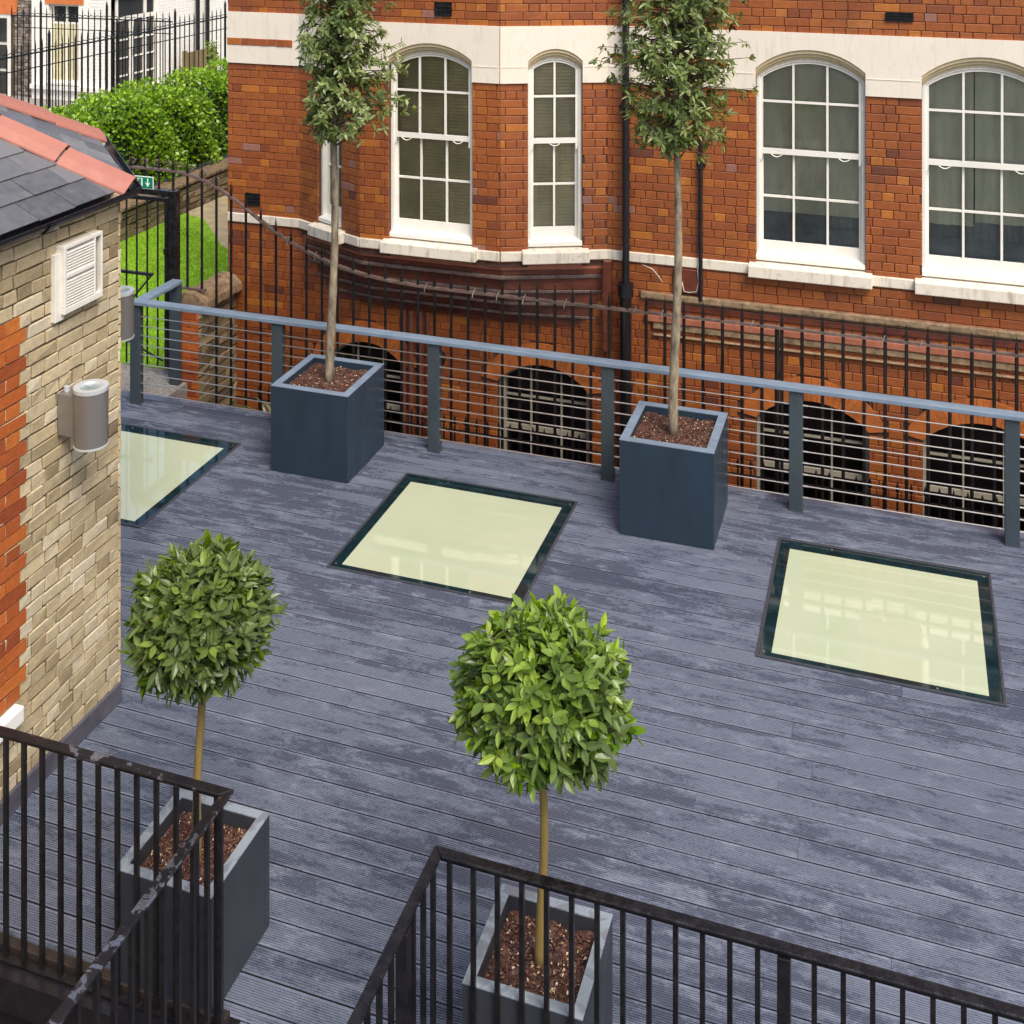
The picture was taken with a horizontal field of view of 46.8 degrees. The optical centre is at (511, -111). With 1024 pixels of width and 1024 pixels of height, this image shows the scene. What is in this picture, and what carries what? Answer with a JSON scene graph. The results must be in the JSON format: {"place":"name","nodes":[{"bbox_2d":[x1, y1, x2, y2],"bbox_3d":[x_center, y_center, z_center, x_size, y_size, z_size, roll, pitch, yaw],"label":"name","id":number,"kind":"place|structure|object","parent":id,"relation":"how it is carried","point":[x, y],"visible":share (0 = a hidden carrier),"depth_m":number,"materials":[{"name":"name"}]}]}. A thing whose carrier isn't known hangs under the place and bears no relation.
{"place":"outdoors","nodes":[
{"label":"outdoors","id":0,"kind":"place"},
{"bbox_2d":[10,84,227,399],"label":"garden terrace","id":1,"kind":"structure","parent":0,"point":[148,379],"depth_m":12.23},
{"bbox_2d":[0,0,31,96],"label":"grey brick house","id":2,"kind":"structure","parent":1,"relation":"on","point":[5,23],"depth_m":28.93,"materials":[{"name":"white brick"}]},
{"bbox_2d":[0,14,10,95],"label":"window","id":3,"kind":"structure","parent":2,"relation":"in","point":[5,19],"depth_m":28.95,"materials":[{"name":"white wood"}]},
{"bbox_2d":[0,1,226,109],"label":"street railing","id":4,"kind":"object","parent":1,"relation":"on","point":[49,50],"visible":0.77,"depth_m":19.73,"materials":[{"name":"black metal"}]},
{"bbox_2d":[204,39,219,69],"bbox_3d":[-5.659,3.710,22.280,0.314,1.780,0.320,0,0,33],"label":"ivy sprig","id":5,"kind":"object","parent":4,"relation":"attached to","point":[210,50],"visible":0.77,"depth_m":22.26,"materials":[{"name":"green plant"}]},
{"bbox_2d":[30,0,227,100],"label":"white house","id":6,"kind":"structure","parent":1,"relation":"on","point":[186,8],"depth_m":28.60,"materials":[{"name":"paint"}]},
{"bbox_2d":[52,4,77,82],"bbox_3d":[-10.705,3.695,28.494,0.865,1.890,0.068,0,0,18],"label":"window","id":7,"kind":"structure","parent":6,"relation":"in","point":[55,6],"depth_m":28.49,"materials":[{"name":"white wood"}]},
{"bbox_2d":[115,0,155,88],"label":"french door","id":8,"kind":"structure","parent":6,"relation":"in","point":[144,7],"depth_m":29.14,"materials":[{"name":"white wood"}]},
{"bbox_2d":[120,157,227,241],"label":"rubble wall","id":9,"kind":"structure","parent":1,"relation":"on","point":[221,167],"depth_m":18.42,"materials":[{"name":"stone"}]},
{"bbox_2d":[39,55,228,183],"bbox_3d":[-5.498,3.853,20.106,1.481,1.639,7.457,0,0,18],"label":"hedge","id":10,"kind":"object","parent":9,"relation":"on","point":[183,119],"visible":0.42,"depth_m":18.87,"materials":[{"name":"green plant"}]},
{"bbox_2d":[120,213,227,369],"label":"lawn","id":11,"kind":"structure","parent":0,"point":[195,222],"depth_m":16.02,"materials":[{"name":"plant"}]},
{"bbox_2d":[189,195,227,247],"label":"path","id":12,"kind":"structure","parent":0,"point":[209,212],"depth_m":18.33,"materials":[{"name":"stone"}]},
{"bbox_2d":[229,397,270,411],"bbox_3d":[-2.394,6.394,11.899,1.094,2.412,0.484,0,0,18],"label":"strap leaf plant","id":13,"kind":"object","parent":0,"point":[267,407],"visible":0.05,"depth_m":11.99,"materials":[{"name":"plant"}]},
{"bbox_2d":[227,0,1023,530],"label":"brick building","id":14,"kind":"structure","parent":0,"point":[867,166],"depth_m":11.30,"materials":[{"name":"red brick"}]},
{"bbox_2d":[318,56,341,227],"bbox_3d":[-1.824,2.529,12.264,0.430,1.853,0.160,0,0,43],"label":"window","id":15,"kind":"structure","parent":14,"relation":"in","point":[326,193],"depth_m":12.36,"materials":[{"name":"white wood"}]},
{"bbox_2d":[334,342,399,433],"bbox_3d":[-1.463,5.580,12.497,0.980,2.040,0.245,0,0,18],"label":"basement window","id":16,"kind":"structure","parent":14,"relation":"in","point":[362,351],"depth_m":12.56,"materials":[{"name":"black wood"}]},
{"bbox_2d":[389,52,472,244],"bbox_3d":[-0.778,2.510,11.712,0.925,1.890,0.160,0,0,18],"label":"window","id":17,"kind":"structure","parent":14,"relation":"in","point":[431,148],"depth_m":11.76,"materials":[{"name":"white wood"}]},
{"bbox_2d":[442,351,445,364],"bbox_3d":[-0.764,4.760,11.999,0.170,0.170,0.093,0,0,18],"label":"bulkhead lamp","id":18,"kind":"object","parent":14,"relation":"attached to","point":[443,359],"visible":0.1,"depth_m":11.98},
{"bbox_2d":[500,365,588,462],"bbox_3d":[0.362,5.580,11.888,1.047,2.040,0.245,0,0,18],"label":"basement window","id":19,"kind":"structure","parent":14,"relation":"in","point":[525,373],"depth_m":11.97,"materials":[{"name":"black wood"}]},
{"bbox_2d":[528,57,581,246],"bbox_3d":[0.412,2.525,11.530,0.570,1.860,0.160,0,0,-5],"label":"window","id":20,"kind":"structure","parent":14,"relation":"in","point":[554,111],"depth_m":11.58,"materials":[{"name":"white wood"}]},
{"bbox_2d":[236,387,1023,526],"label":"area railing","id":21,"kind":"object","parent":14,"relation":"attached to","point":[812,485],"visible":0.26,"depth_m":10.73,"materials":[{"name":"black metal"}]},
{"bbox_2d":[756,59,865,269],"bbox_3d":[2.768,2.465,10.970,1.043,1.980,0.174,0,0,18],"label":"window","id":22,"kind":"structure","parent":14,"relation":"in","point":[811,115],"depth_m":11.01,"materials":[{"name":"white wood"}]},
{"bbox_2d":[757,400,868,506],"bbox_3d":[2.817,5.580,11.070,1.113,2.040,0.245,0,0,18],"label":"basement window","id":23,"kind":"structure","parent":14,"relation":"in","point":[852,429],"depth_m":11.12,"materials":[{"name":"black wood"}]},
{"bbox_2d":[922,67,1023,285],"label":"window","id":24,"kind":"structure","parent":14,"relation":"in","point":[989,247],"depth_m":10.58,"materials":[{"name":"white wood"}]},
{"bbox_2d":[923,424,1023,530],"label":"basement window","id":25,"kind":"structure","parent":14,"relation":"in","point":[982,435],"depth_m":10.72,"materials":[{"name":"black wood"}]},
{"label":"ground","id":26,"kind":"structure","parent":0,"visible":0},
{"bbox_2d":[0,93,141,825],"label":"brick outbuilding","id":27,"kind":"structure","parent":26,"relation":"on","point":[63,179],"depth_m":6.80,"materials":[{"name":"beige brick"}]},
{"bbox_2d":[51,230,102,322],"bbox_3d":[-2.529,2.248,6.886,0.060,0.425,0.385,0,0,18],"label":"louvre vent","id":28,"kind":"object","parent":27,"relation":"attached to","point":[77,273],"visible":1,"depth_m":6.84,"materials":[{"name":"white plastic"}]},
{"bbox_2d":[57,379,108,451],"bbox_3d":[-2.442,2.993,6.752,0.291,0.333,0.194,0,0,18],"label":"wall lamp","id":29,"kind":"object","parent":27,"relation":"attached to","point":[83,414],"visible":1,"depth_m":6.68,"materials":[{"name":"metal"}]},
{"bbox_2d":[120,286,133,341],"bbox_3d":[-2.807,2.993,8.320,0.291,0.333,0.194,0,0,-27],"label":"wall lamp","id":30,"kind":"object","parent":27,"relation":"attached to","point":[127,313],"visible":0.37,"depth_m":8.29,"materials":[{"name":"metal"}]},
{"bbox_2d":[182,46,215,78],"bbox_3d":[-8.156,4.670,30.964,0.100,1.060,1.490,0,0,18],"label":"timber fence","id":31,"kind":"object","parent":26,"relation":"on","point":[196,58],"visible":0.28,"depth_m":30.79,"materials":[{"name":"beige wood"}]},
{"bbox_2d":[182,271,242,406],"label":"coped wall","id":32,"kind":"structure","parent":26,"relation":"on","point":[200,298],"depth_m":12.29,"materials":[{"name":"brick"}]},
{"bbox_2d":[121,188,179,368],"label":"garden gate","id":33,"kind":"structure","parent":32,"relation":"attached to","point":[171,251],"depth_m":12.27,"materials":[{"name":"black metal"}]},
{"bbox_2d":[135,175,153,188],"bbox_3d":[-3.900,3.054,12.350,0.365,0.130,0.015,0,0,18],"label":"exit sign","id":34,"kind":"object","parent":33,"relation":"attached to","point":[146,182],"visible":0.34,"depth_m":12.32,"materials":[{"name":"green plastic"}]},
{"bbox_2d":[128,154,1023,528],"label":"spiked railing","id":35,"kind":"object","parent":32,"relation":"attached to","point":[702,318],"visible":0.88,"depth_m":10.73,"materials":[{"name":"black metal"}]},
{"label":"deck foundation wall","id":36,"kind":"structure","parent":0,"visible":0},
{"bbox_2d":[0,396,1023,1023],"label":"deck","id":37,"kind":"structure","parent":36,"relation":"on","point":[876,824],"depth_m":6.67,"materials":[{"name":"grey wood"}]},
{"bbox_2d":[0,962,239,1023],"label":"deck edge beam","id":38,"kind":"structure","parent":37,"relation":"attached to","point":[31,997],"depth_m":5.38,"materials":[{"name":"black wood"}]},
{"bbox_2d":[0,726,233,1023],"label":"iron balustrade","id":39,"kind":"object","parent":38,"relation":"on","point":[81,977],"visible":1,"depth_m":5.26,"materials":[{"name":"black metal"}]},
{"bbox_2d":[347,846,1023,1023],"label":"iron balustrade","id":40,"kind":"object","parent":38,"relation":"on","point":[400,945],"visible":1,"depth_m":4.54,"materials":[{"name":"black metal"}]},
{"bbox_2d":[120,423,240,528],"bbox_3d":[-3.395,5.005,10.202,1.518,0.030,1.482,0,0,18],"label":"skylight","id":41,"kind":"object","parent":37,"relation":"on","point":[161,470],"visible":0.59,"depth_m":10.25,"materials":[{"name":"glass"}]},
{"bbox_2d":[121,788,269,1012],"bbox_3d":[-1.489,4.726,5.548,0.508,0.539,0.508,0,0,18],"label":"planter","id":42,"kind":"object","parent":37,"relation":"on","point":[246,877],"visible":0.49,"depth_m":5.47,"materials":[{"name":"metal"}]},
{"bbox_2d":[117,528,287,860],"bbox_3d":[-1.458,3.814,5.531,0.776,1.498,0.760,0,0,18],"label":"bay tree","id":43,"kind":"object","parent":42,"relation":"on","point":[200,618],"visible":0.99,"depth_m":5.37,"materials":[{"name":"green plant"}]},
{"bbox_2d":[271,354,383,482],"bbox_3d":[-1.613,4.631,10.412,0.734,0.730,0.734,0,0,18],"label":"planter","id":44,"kind":"object","parent":37,"relation":"on","point":[321,428],"visible":0.94,"depth_m":10.13,"materials":[{"name":"metal"}]},
{"bbox_2d":[293,0,420,382],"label":"standard tree","id":45,"kind":"object","parent":44,"relation":"on","point":[330,102],"visible":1,"depth_m":10.26,"materials":[{"name":"green plant"}]},
{"bbox_2d":[326,472,577,604],"bbox_3d":[-0.416,5.005,9.189,1.518,0.030,1.482,0,0,18],"label":"skylight","id":46,"kind":"object","parent":37,"relation":"on","point":[496,544],"visible":0.84,"depth_m":9.10,"materials":[{"name":"glass"}]},
{"bbox_2d":[462,883,612,1023],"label":"planter","id":47,"kind":"object","parent":37,"relation":"on","point":[559,963],"visible":0.69,"depth_m":4.98,"materials":[{"name":"metal"}]},
{"bbox_2d":[446,584,646,969],"bbox_3d":[0.125,3.786,4.990,0.806,1.554,0.800,0,0,-8],"label":"bay tree","id":48,"kind":"object","parent":47,"relation":"on","point":[541,704],"visible":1,"depth_m":4.78,"materials":[{"name":"green plant"}]},
{"bbox_2d":[121,279,1023,547],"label":"cable railing","id":49,"kind":"object","parent":37,"relation":"attached to","point":[1011,533],"visible":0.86,"depth_m":10.03,"materials":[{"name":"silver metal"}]},
{"bbox_2d":[619,401,727,549],"bbox_3d":[1.296,4.631,9.411,0.734,0.730,0.734,0,0,18],"label":"planter","id":50,"kind":"object","parent":37,"relation":"on","point":[673,489],"visible":0.94,"depth_m":9.11,"materials":[{"name":"metal"}]},
{"bbox_2d":[588,0,758,435],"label":"standard tree","id":51,"kind":"object","parent":50,"relation":"on","point":[671,133],"visible":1,"depth_m":9.27,"materials":[{"name":"green plant"}]},
{"bbox_2d":[755,537,1006,707],"bbox_3d":[2.540,5.005,8.175,1.518,0.030,1.482,0,0,18],"label":"skylight","id":52,"kind":"object","parent":37,"relation":"on","point":[916,625],"visible":1,"depth_m":8.07,"materials":[{"name":"glass"}]}
]}

